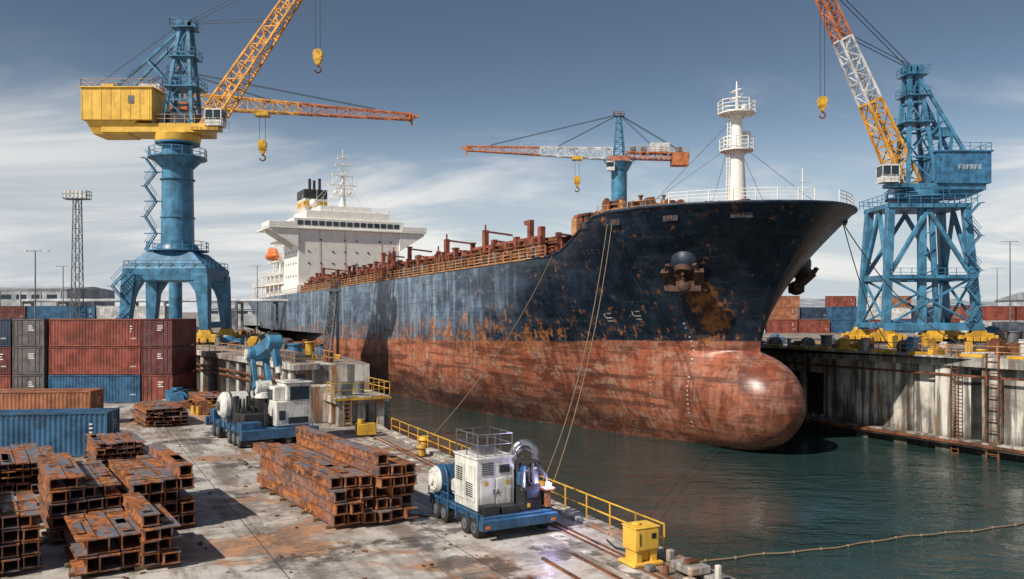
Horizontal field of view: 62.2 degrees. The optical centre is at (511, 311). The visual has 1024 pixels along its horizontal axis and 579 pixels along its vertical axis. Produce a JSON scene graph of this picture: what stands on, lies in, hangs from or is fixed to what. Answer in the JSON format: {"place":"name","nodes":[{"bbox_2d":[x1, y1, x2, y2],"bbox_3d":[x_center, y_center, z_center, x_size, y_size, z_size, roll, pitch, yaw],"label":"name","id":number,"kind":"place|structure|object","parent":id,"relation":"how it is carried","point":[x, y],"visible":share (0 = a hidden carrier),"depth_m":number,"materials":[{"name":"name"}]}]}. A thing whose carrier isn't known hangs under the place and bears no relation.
{"place":"outdoors","nodes":[
{"label":"outdoors","id":0,"kind":"place"},
{"bbox_2d":[0,287,114,305],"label":"warehouse","id":1,"kind":"structure","parent":0,"point":[12,296],"depth_m":250.00,"materials":[{"name":"grey metal"}]},
{"bbox_2d":[1,295,56,298],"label":"windows","id":2,"kind":"structure","parent":1,"relation":"in","point":[2,296],"depth_m":249.93,"materials":[{"name":"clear glass"}]},
{"bbox_2d":[0,391,702,578],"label":"quay pavement","id":3,"kind":"structure","parent":0,"point":[238,546],"depth_m":31.40,"materials":[{"name":"concrete"}]},
{"bbox_2d":[0,374,12,388],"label":"shipping container","id":4,"kind":"object","parent":3,"relation":"on","point":[6,381],"visible":0.25,"depth_m":79.45,"materials":[{"name":"red metal"}]},
{"bbox_2d":[0,346,20,374],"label":"shipping container","id":5,"kind":"object","parent":4,"relation":"on","point":[6,359],"visible":0.51,"depth_m":79.45,"materials":[{"name":"red metal"}]},
{"bbox_2d":[0,319,12,346],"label":"shipping container","id":6,"kind":"object","parent":5,"relation":"on","point":[6,332],"visible":0.45,"depth_m":79.44,"materials":[{"name":"blue metal"}]},
{"bbox_2d":[0,491,43,573],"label":"steel beam stack","id":7,"kind":"object","parent":3,"relation":"on","point":[20,528],"visible":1,"depth_m":27.90,"materials":[{"name":"brown metal"}]},
{"bbox_2d":[0,443,56,491],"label":"steel beam stack","id":8,"kind":"object","parent":3,"relation":"on","point":[19,470],"visible":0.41,"depth_m":40.06,"materials":[{"name":"brown metal"}]},
{"bbox_2d":[13,374,52,388],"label":"shipping container","id":9,"kind":"object","parent":3,"relation":"on","point":[30,381],"visible":0.24,"depth_m":79.25,"materials":[{"name":"grey metal"}]},
{"bbox_2d":[14,376,42,388],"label":"doors","id":10,"kind":"structure","parent":9,"relation":"in","point":[34,380],"depth_m":79.24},
{"bbox_2d":[13,346,55,374],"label":"shipping container","id":11,"kind":"object","parent":9,"relation":"on","point":[30,360],"visible":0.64,"depth_m":79.25,"materials":[{"name":"grey metal"}]},
{"bbox_2d":[14,348,42,372],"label":"doors","id":12,"kind":"structure","parent":11,"relation":"in","point":[28,365],"depth_m":79.24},
{"bbox_2d":[13,318,77,346],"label":"shipping container","id":13,"kind":"object","parent":11,"relation":"on","point":[30,332],"visible":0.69,"depth_m":79.25,"materials":[{"name":"grey metal"}]},
{"bbox_2d":[14,320,42,344],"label":"doors","id":14,"kind":"structure","parent":13,"relation":"in","point":[28,337],"depth_m":79.24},
{"bbox_2d":[0,388,103,409],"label":"shipping container","id":15,"kind":"object","parent":3,"relation":"on","point":[62,398],"visible":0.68,"depth_m":63.15,"materials":[{"name":"orange metal"}]},
{"bbox_2d":[91,390,101,407],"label":"doors","id":16,"kind":"structure","parent":15,"relation":"in","point":[96,394],"depth_m":64.49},
{"bbox_2d":[0,407,119,456],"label":"shipping container","id":17,"kind":"object","parent":3,"relation":"on","point":[61,430],"visible":0.62,"depth_m":49.66,"materials":[{"name":"blue metal"}]},
{"bbox_2d":[37,452,123,542],"bbox_3d":[-17.609,7.284,34.350,2.730,2.408,7.386,0,0,-33],"label":"steel beam stack","id":18,"kind":"object","parent":3,"relation":"on","point":[68,485],"visible":0.73,"depth_m":32.42,"materials":[{"name":"brown metal"}]},
{"bbox_2d":[49,374,141,402],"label":"shipping container","id":19,"kind":"object","parent":3,"relation":"on","point":[122,388],"visible":0.49,"depth_m":79.30,"materials":[{"name":"blue metal"}]},
{"bbox_2d":[49,346,140,374],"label":"shipping container","id":20,"kind":"object","parent":19,"relation":"on","point":[94,359],"visible":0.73,"depth_m":79.33,"materials":[{"name":"red metal"}]},
{"bbox_2d":[49,319,140,346],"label":"shipping container","id":21,"kind":"object","parent":20,"relation":"on","point":[94,332],"visible":0.82,"depth_m":79.33,"materials":[{"name":"red metal"}]},
{"bbox_2d":[61,511,141,576],"bbox_3d":[-14.047,7.851,29.014,2.230,1.273,4.083,0,0,-33],"label":"steel beam stack","id":22,"kind":"object","parent":3,"relation":"on","point":[103,542],"visible":0.93,"depth_m":28.14,"materials":[{"name":"brown metal"}]},
{"bbox_2d":[83,431,145,466],"bbox_3d":[-22.951,7.787,48.811,2.750,1.403,6.532,0,0,-33],"label":"steel beam stack","id":23,"kind":"object","parent":3,"relation":"on","point":[103,448],"visible":0.8,"depth_m":47.01,"materials":[{"name":"brown metal"}]},
{"bbox_2d":[108,443,196,527],"bbox_3d":[-15.227,7.234,35.504,2.650,2.508,7.032,0,0,-33],"label":"steel beam stack","id":24,"kind":"object","parent":3,"relation":"on","point":[163,476],"visible":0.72,"depth_m":33.79,"materials":[{"name":"brown metal"}]},
{"bbox_2d":[122,492,182,569],"bbox_3d":[-12.670,7.546,29.686,1.490,1.883,4.378,0,0,-33],"label":"steel beam stack","id":25,"kind":"object","parent":3,"relation":"on","point":[155,524],"visible":0.86,"depth_m":28.37,"materials":[{"name":"brown metal"}]},
{"bbox_2d":[130,400,188,427],"bbox_3d":[-27.425,7.787,65.699,3.250,1.403,8.013,0,0,-33],"label":"steel beam stack","id":26,"kind":"object","parent":3,"relation":"on","point":[156,413],"visible":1,"depth_m":63.45,"materials":[{"name":"brown metal"}]},
{"bbox_2d":[142,371,196,400],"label":"shipping container","id":27,"kind":"object","parent":3,"relation":"on","point":[154,387],"visible":0.45,"depth_m":79.05,"materials":[{"name":"red metal"}]},
{"bbox_2d":[144,377,170,400],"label":"doors","id":28,"kind":"structure","parent":27,"relation":"in","point":[152,392],"depth_m":79.05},
{"bbox_2d":[141,344,195,374],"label":"shipping container","id":29,"kind":"object","parent":27,"relation":"on","point":[172,360],"visible":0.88,"depth_m":79.05,"materials":[{"name":"red metal"}]},
{"bbox_2d":[143,348,170,372],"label":"doors","id":30,"kind":"structure","parent":29,"relation":"in","point":[157,365],"depth_m":79.05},
{"bbox_2d":[141,318,195,346],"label":"shipping container","id":31,"kind":"object","parent":29,"relation":"on","point":[169,332],"visible":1,"depth_m":79.05,"materials":[{"name":"red metal"}]},
{"bbox_2d":[143,320,170,344],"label":"doors","id":32,"kind":"structure","parent":31,"relation":"in","point":[157,337],"depth_m":79.05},
{"bbox_2d":[162,385,231,415],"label":"yard equipment","id":33,"kind":"object","parent":3,"relation":"on","point":[179,395],"visible":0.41,"depth_m":76.75,"materials":[{"name":"yellow paint"}]},
{"bbox_2d":[188,391,220,403],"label":"steel beam stack","id":34,"kind":"object","parent":3,"relation":"on","point":[195,397],"visible":0.31,"depth_m":75.40,"materials":[{"name":"brown metal"}]},
{"bbox_2d":[194,355,287,392],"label":"buttresses","id":35,"kind":"structure","parent":3,"relation":"on","point":[208,381],"depth_m":82.88,"materials":[{"name":"concrete"}]},
{"bbox_2d":[196,363,277,384],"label":"pipes","id":36,"kind":"object","parent":35,"relation":"attached to","point":[229,375],"visible":0.32,"depth_m":79.67,"materials":[{"name":"metal"}]},
{"bbox_2d":[205,331,318,447],"bbox_3d":[-16.959,4.867,56.875,5.000,7.255,9.200,0,0,-33],"label":"robotic arm truck","id":37,"kind":"object","parent":3,"relation":"on","point":[267,409],"visible":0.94,"depth_m":54.58,"materials":[{"name":"blue paint"}]},
{"bbox_2d":[34,424,531,578],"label":"scrap debris","id":38,"kind":"object","parent":3,"relation":"on","point":[279,555],"visible":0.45,"depth_m":32.12,"materials":[{"name":"metal"}]},
{"bbox_2d":[252,442,376,528],"bbox_3d":[-9.111,7.466,37.846,1.990,2.043,11.460,0,0,-33],"label":"steel beam stack","id":39,"kind":"object","parent":3,"relation":"on","point":[332,493],"visible":1,"depth_m":35.20,"materials":[{"name":"brown metal"}]},
{"bbox_2d":[311,364,368,389],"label":"retaining wall","id":40,"kind":"structure","parent":3,"relation":"on","point":[348,372],"depth_m":67.54,"materials":[{"name":"concrete"}]},
{"bbox_2d":[196,347,319,370],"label":"coping","id":41,"kind":"object","parent":40,"relation":"on","point":[238,357],"visible":0.56,"depth_m":76.15,"materials":[{"name":"concrete"}]},
{"bbox_2d":[192,340,294,363],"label":"railing","id":42,"kind":"object","parent":41,"relation":"on","point":[221,348],"visible":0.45,"depth_m":79.45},
{"bbox_2d":[294,425,418,523],"bbox_3d":[-7.423,7.099,38.504,1.930,2.778,10.832,0,0,-33],"label":"steel beam stack","id":43,"kind":"object","parent":3,"relation":"on","point":[394,479],"visible":0.48,"depth_m":34.70,"materials":[{"name":"brown metal"}]},
{"bbox_2d":[355,419,376,437],"bbox_3d":[-9.957,7.900,57.822,1.300,1.200,0.800,0,0,-23],"label":"yellow junction box","id":44,"kind":"object","parent":3,"relation":"on","point":[367,429],"visible":1,"depth_m":57.52,"materials":[{"name":"paint"}]},
{"bbox_2d":[428,426,558,537],"bbox_3d":[-0.992,6.587,34.057,3.550,3.818,5.170,0,0,-29],"label":"welding generator vehicle","id":45,"kind":"object","parent":3,"relation":"on","point":[483,489],"visible":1,"depth_m":32.81,"materials":[{"name":"blue paint"}]},
{"bbox_2d":[361,437,648,578],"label":"cable trench covers","id":46,"kind":"object","parent":3,"relation":"on","point":[616,565],"visible":0.54,"depth_m":30.60,"materials":[{"name":"concrete"}]},
{"bbox_2d":[374,437,674,578],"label":"quay rail track","id":47,"kind":"structure","parent":3,"relation":"on","point":[572,575],"depth_m":29.84,"materials":[{"name":"metal"}]},
{"bbox_2d":[383,430,735,578],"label":"quay kerb","id":48,"kind":"structure","parent":3,"relation":"on","point":[591,522],"depth_m":34.65,"materials":[{"name":"concrete"}]},
{"bbox_2d":[391,418,664,552],"bbox_3d":[-1.538,7.849,44.153,0.069,1.022,32.475,0,0,-25],"label":"quay railing","id":49,"kind":"object","parent":48,"relation":"on","point":[609,514],"visible":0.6,"depth_m":34.88,"materials":[{"name":"metal"}]},
{"bbox_2d":[606,520,662,568],"bbox_3d":[3.841,7.780,29.715,1.190,1.400,3.290,0,0,-26],"label":"yellow capstan cabinet","id":50,"kind":"object","parent":3,"relation":"on","point":[641,541],"visible":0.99,"depth_m":28.39,"materials":[{"name":"metal"}]},
{"bbox_2d":[644,549,721,578],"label":"concrete mooring block","id":51,"kind":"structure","parent":3,"relation":"on","point":[690,567],"depth_m":27.15,"materials":[{"name":"concrete"}]},
{"bbox_2d":[0,0,1023,311],"label":"sky","id":52,"kind":"structure","parent":0,"point":[473,72],"materials":[{"name":"blue"}]},
{"bbox_2d":[182,312,1023,364],"bbox_3d":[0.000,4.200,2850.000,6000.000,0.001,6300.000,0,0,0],"label":"ground","id":53,"kind":"structure","parent":0,"point":[796,336],"depth_m":108.73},
{"bbox_2d":[63,191,91,318],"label":"floodlight mast","id":54,"kind":"object","parent":53,"relation":"on","point":[72,195],"visible":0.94,"depth_m":149.42,"materials":[{"name":"grey metal"}]},
{"bbox_2d":[20,299,286,329],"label":"pipe rack","id":55,"kind":"object","parent":53,"relation":"on","point":[102,301],"visible":0.45,"depth_m":190.73,"materials":[{"name":"grey metal"}]},
{"bbox_2d":[79,0,322,344],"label":"portal crane","id":56,"kind":"object","parent":53,"relation":"on","point":[118,111],"visible":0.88,"depth_m":110.06,"materials":[{"name":"blue paint"}]},
{"bbox_2d":[206,110,225,121],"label":"cabin windows","id":57,"kind":"structure","parent":56,"relation":"in","point":[209,113],"depth_m":108.50,"materials":[{"name":"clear glass"}]},
{"bbox_2d":[211,302,258,324],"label":"warehouse","id":58,"kind":"structure","parent":53,"relation":"on","point":[250,317],"depth_m":260.00,"materials":[{"name":"grey metal"}]},
{"bbox_2d":[196,329,340,361],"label":"dockside equipment","id":59,"kind":"object","parent":53,"relation":"on","point":[249,337],"visible":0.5,"depth_m":89.84,"materials":[{"name":"yellow paint"}]},
{"bbox_2d":[133,65,418,332],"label":"tower crane","id":60,"kind":"object","parent":53,"relation":"on","point":[175,299],"visible":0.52,"depth_m":136.18,"materials":[{"name":"orange metal"}]},
{"bbox_2d":[322,279,341,349],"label":"access gangway tower","id":61,"kind":"structure","parent":53,"relation":"on","point":[334,312],"depth_m":79.17,"materials":[{"name":"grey metal"}]},
{"bbox_2d":[461,111,688,206],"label":"tower crane","id":62,"kind":"object","parent":53,"relation":"on","point":[618,166],"visible":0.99,"depth_m":179.13,"materials":[{"name":"blue paint"}]},
{"bbox_2d":[765,320,796,332],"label":"shipping container","id":63,"kind":"object","parent":53,"relation":"on","point":[781,326],"visible":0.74,"depth_m":168.05,"materials":[{"name":"red metal"}]},
{"bbox_2d":[768,307,796,319],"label":"shipping container","id":64,"kind":"object","parent":63,"relation":"on","point":[783,313],"visible":0.73,"depth_m":168.05,"materials":[{"name":"orange metal"}]},
{"bbox_2d":[797,320,829,332],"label":"shipping container","id":65,"kind":"object","parent":53,"relation":"on","point":[813,326],"visible":0.88,"depth_m":168.06,"materials":[{"name":"red metal"}]},
{"bbox_2d":[830,320,855,332],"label":"shipping container","id":66,"kind":"object","parent":53,"relation":"on","point":[840,326],"visible":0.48,"depth_m":168.06,"materials":[{"name":"blue metal"}]},
{"bbox_2d":[827,306,856,319],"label":"shipping container","id":67,"kind":"object","parent":66,"relation":"on","point":[841,313],"visible":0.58,"depth_m":168.06,"materials":[{"name":"blue metal"}]},
{"bbox_2d":[868,320,894,332],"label":"shipping container","id":68,"kind":"object","parent":53,"relation":"on","point":[873,330],"visible":0.12,"depth_m":168.04,"materials":[{"name":"red metal"}]},
{"bbox_2d":[866,307,894,319],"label":"shipping container","id":69,"kind":"object","parent":68,"relation":"on","point":[874,311],"visible":0.2,"depth_m":168.04,"materials":[{"name":"grey metal"}]},
{"bbox_2d":[761,334,1023,356],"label":"dockside equipment","id":70,"kind":"object","parent":53,"relation":"on","point":[929,342],"visible":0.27,"depth_m":88.97,"materials":[{"name":"yellow paint"}]},
{"bbox_2d":[815,0,998,343],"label":"portal crane","id":71,"kind":"object","parent":53,"relation":"on","point":[948,173],"visible":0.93,"depth_m":110.77,"materials":[{"name":"blue paint"}]},
{"bbox_2d":[877,166,898,177],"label":"cabin windows","id":72,"kind":"structure","parent":71,"relation":"in","point":[887,169],"depth_m":109.24,"materials":[{"name":"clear glass"}]},
{"bbox_2d":[915,326,1023,342],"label":"yard equipment","id":73,"kind":"object","parent":53,"relation":"on","point":[1008,336],"visible":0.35,"depth_m":116.10,"materials":[{"name":"beige paint"}]},
{"bbox_2d":[950,348,999,459],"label":"ladder","id":74,"kind":"object","parent":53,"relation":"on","point":[986,402],"visible":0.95,"depth_m":73.60,"materials":[{"name":"metal"}]},
{"bbox_2d":[960,320,1023,332],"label":"shipping container","id":75,"kind":"object","parent":53,"relation":"on","point":[988,323],"visible":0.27,"depth_m":152.06,"materials":[{"name":"grey metal"}]},
{"bbox_2d":[960,306,1023,319],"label":"shipping container","id":76,"kind":"object","parent":75,"relation":"on","point":[996,312],"visible":0.73,"depth_m":152.06,"materials":[{"name":"red metal"}]},
{"bbox_2d":[992,322,1023,331],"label":"shipping container","id":77,"kind":"object","parent":53,"relation":"on","point":[1014,326],"visible":0.59,"depth_m":132.06,"materials":[{"name":"grey metal"}]},
{"bbox_2d":[998,241,1022,321],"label":"street lamp","id":78,"kind":"object","parent":53,"relation":"on","point":[1010,278],"visible":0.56,"depth_m":149.93,"materials":[{"name":"grey metal"}]},
{"bbox_2d":[369,388,1023,578],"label":"water","id":79,"kind":"structure","parent":0,"point":[803,488],"depth_m":58.82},
{"bbox_2d":[280,349,390,426],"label":"dock platform","id":80,"kind":"structure","parent":79,"relation":"in","point":[355,401],"depth_m":64.75,"materials":[{"name":"concrete"}]},
{"bbox_2d":[248,81,857,451],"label":"cargo ship","id":81,"kind":"object","parent":79,"relation":"on","point":[692,292],"visible":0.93,"depth_m":86.12,"materials":[{"name":"paint"}]},
{"bbox_2d":[430,256,551,438],"bbox_3d":[-0.585,1.201,69.237,0.070,13.656,34.546,0,0,16],"label":"mooring rope","id":82,"kind":"object","parent":81,"relation":"attached to","point":[492,360],"visible":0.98,"depth_m":64.92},
{"bbox_2d":[551,224,611,490],"bbox_3d":[5.409,-0.048,57.438,0.070,15.956,40.768,0,0,10],"label":"mooring rope","id":83,"kind":"object","parent":81,"relation":"attached to","point":[585,370],"visible":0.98,"depth_m":52.69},
{"bbox_2d":[843,225,890,346],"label":"mooring rope","id":84,"kind":"object","parent":81,"relation":"attached to","point":[861,285],"visible":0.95,"depth_m":81.10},
{"bbox_2d":[842,222,975,348],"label":"mooring rope","id":85,"kind":"object","parent":81,"relation":"attached to","point":[895,293],"visible":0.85,"depth_m":78.00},
{"bbox_2d":[700,522,1023,561],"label":"floating boom rope","id":86,"kind":"object","parent":79,"relation":"on","point":[847,545],"visible":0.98,"depth_m":46.18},
{"bbox_2d":[766,354,1023,461],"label":"dock wall","id":87,"kind":"structure","parent":79,"relation":"in","point":[839,393],"depth_m":81.60,"materials":[{"name":"concrete"}]},
{"bbox_2d":[791,370,981,439],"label":"drain openings","id":88,"kind":"object","parent":87,"relation":"attached to","point":[815,392],"visible":0.46,"depth_m":76.04,"materials":[{"name":"black paint"}]},
{"bbox_2d":[761,346,1023,370],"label":"coping","id":89,"kind":"object","parent":87,"relation":"on","point":[976,362],"depth_m":80.19,"materials":[{"name":"concrete"}]},
{"bbox_2d":[762,337,1023,354],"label":"edge railing","id":90,"kind":"object","parent":89,"relation":"on","point":[821,344],"visible":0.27,"depth_m":83.12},
{"bbox_2d":[764,344,1023,359],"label":"edge kerb","id":91,"kind":"structure","parent":89,"relation":"on","point":[909,352],"depth_m":83.39,"materials":[{"name":"yellow paint"}]},
{"bbox_2d":[780,361,1023,453],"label":"rubbing strip","id":92,"kind":"object","parent":87,"relation":"attached to","point":[932,438],"depth_m":80.00,"materials":[{"name":"metal"}]},
{"bbox_2d":[803,415,1023,455],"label":"ledge","id":93,"kind":"object","parent":87,"relation":"attached to","point":[1009,446],"depth_m":79.61,"materials":[{"name":"concrete"}]},
{"bbox_2d":[855,360,1002,458],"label":"pilasters","id":94,"kind":"object","parent":87,"relation":"attached to","point":[902,400],"visible":0.06,"depth_m":81.37,"materials":[{"name":"concrete"}]},
{"bbox_2d":[797,303,895,318],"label":"warehouse","id":95,"kind":"structure","parent":0,"point":[812,304],"depth_m":236.77,"materials":[{"name":"grey metal"}]},
{"bbox_2d":[800,299,969,318],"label":"warehouse","id":96,"kind":"structure","parent":0,"point":[953,302],"depth_m":305.80,"materials":[{"name":"grey metal"}]},
{"bbox_2d":[993,292,1023,320],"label":"warehouse","id":97,"kind":"structure","parent":0,"point":[1017,299],"depth_m":279.04,"materials":[{"name":"grey metal"}]},
{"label":"shipping container","id":98,"kind":"object","parent":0,"visible":0},
{"bbox_2d":[97,306,168,318],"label":"shipping container","id":99,"kind":"object","parent":98,"relation":"on","point":[105,312],"visible":0.48,"depth_m":150.05,"materials":[{"name":"grey metal"}]},
{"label":"shipping container","id":100,"kind":"object","parent":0,"visible":0},
{"bbox_2d":[797,307,799,318],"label":"shipping container","id":101,"kind":"object","parent":100,"relation":"on","point":[798,312],"visible":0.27,"depth_m":195.07,"materials":[{"name":"grey metal"}]},
{"bbox_2d":[775,296,799,306],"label":"shipping container","id":102,"kind":"object","parent":101,"relation":"on","point":[788,301],"visible":0.62,"depth_m":195.05,"materials":[{"name":"orange metal"}]},
{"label":"shipping container","id":103,"kind":"object","parent":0,"visible":0},
{"bbox_2d":[800,307,826,318],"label":"shipping container","id":104,"kind":"object","parent":103,"relation":"on","point":[813,312],"visible":0.81,"depth_m":195.05,"materials":[{"name":"blue metal"}]},
{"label":"shipping container","id":105,"kind":"object","parent":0,"visible":0},
{"bbox_2d":[825,296,854,306],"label":"shipping container","id":106,"kind":"object","parent":105,"relation":"on","point":[840,301],"visible":0.88,"depth_m":195.06,"materials":[{"name":"red metal"}]},
{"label":"shipping container","id":107,"kind":"object","parent":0,"visible":0},
{"bbox_2d":[895,307,910,318],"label":"shipping container","id":108,"kind":"object","parent":107,"relation":"on","point":[900,311],"visible":0.48,"depth_m":195.04,"materials":[{"name":"grey metal"}]},
{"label":"shipping container","id":109,"kind":"object","parent":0,"visible":0},
{"bbox_2d":[0,306,26,318],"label":"shipping container","id":110,"kind":"object","parent":109,"relation":"on","point":[13,312],"visible":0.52,"depth_m":150.05,"materials":[{"name":"red metal"}]},
{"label":"shipping container","id":111,"kind":"object","parent":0,"visible":0},
{"bbox_2d":[27,306,96,318],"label":"shipping container","id":112,"kind":"object","parent":111,"relation":"on","point":[45,312],"visible":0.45,"depth_m":150.05,"materials":[{"name":"blue metal"}]},
{"bbox_3d":[1.300,8.092,38.300,0.960,0.816,0.960,0,0,-29],"label":"mooring bollard","id":113,"kind":"object","parent":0,"visible":0},
{"bbox_2d":[543,224,607,480],"bbox_3d":[5.025,-0.048,58.132,0.070,15.956,40.366,0,0,11],"label":"mooring rope","id":114,"kind":"object","parent":113,"relation":"attached to","point":[580,367],"visible":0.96,"depth_m":54.37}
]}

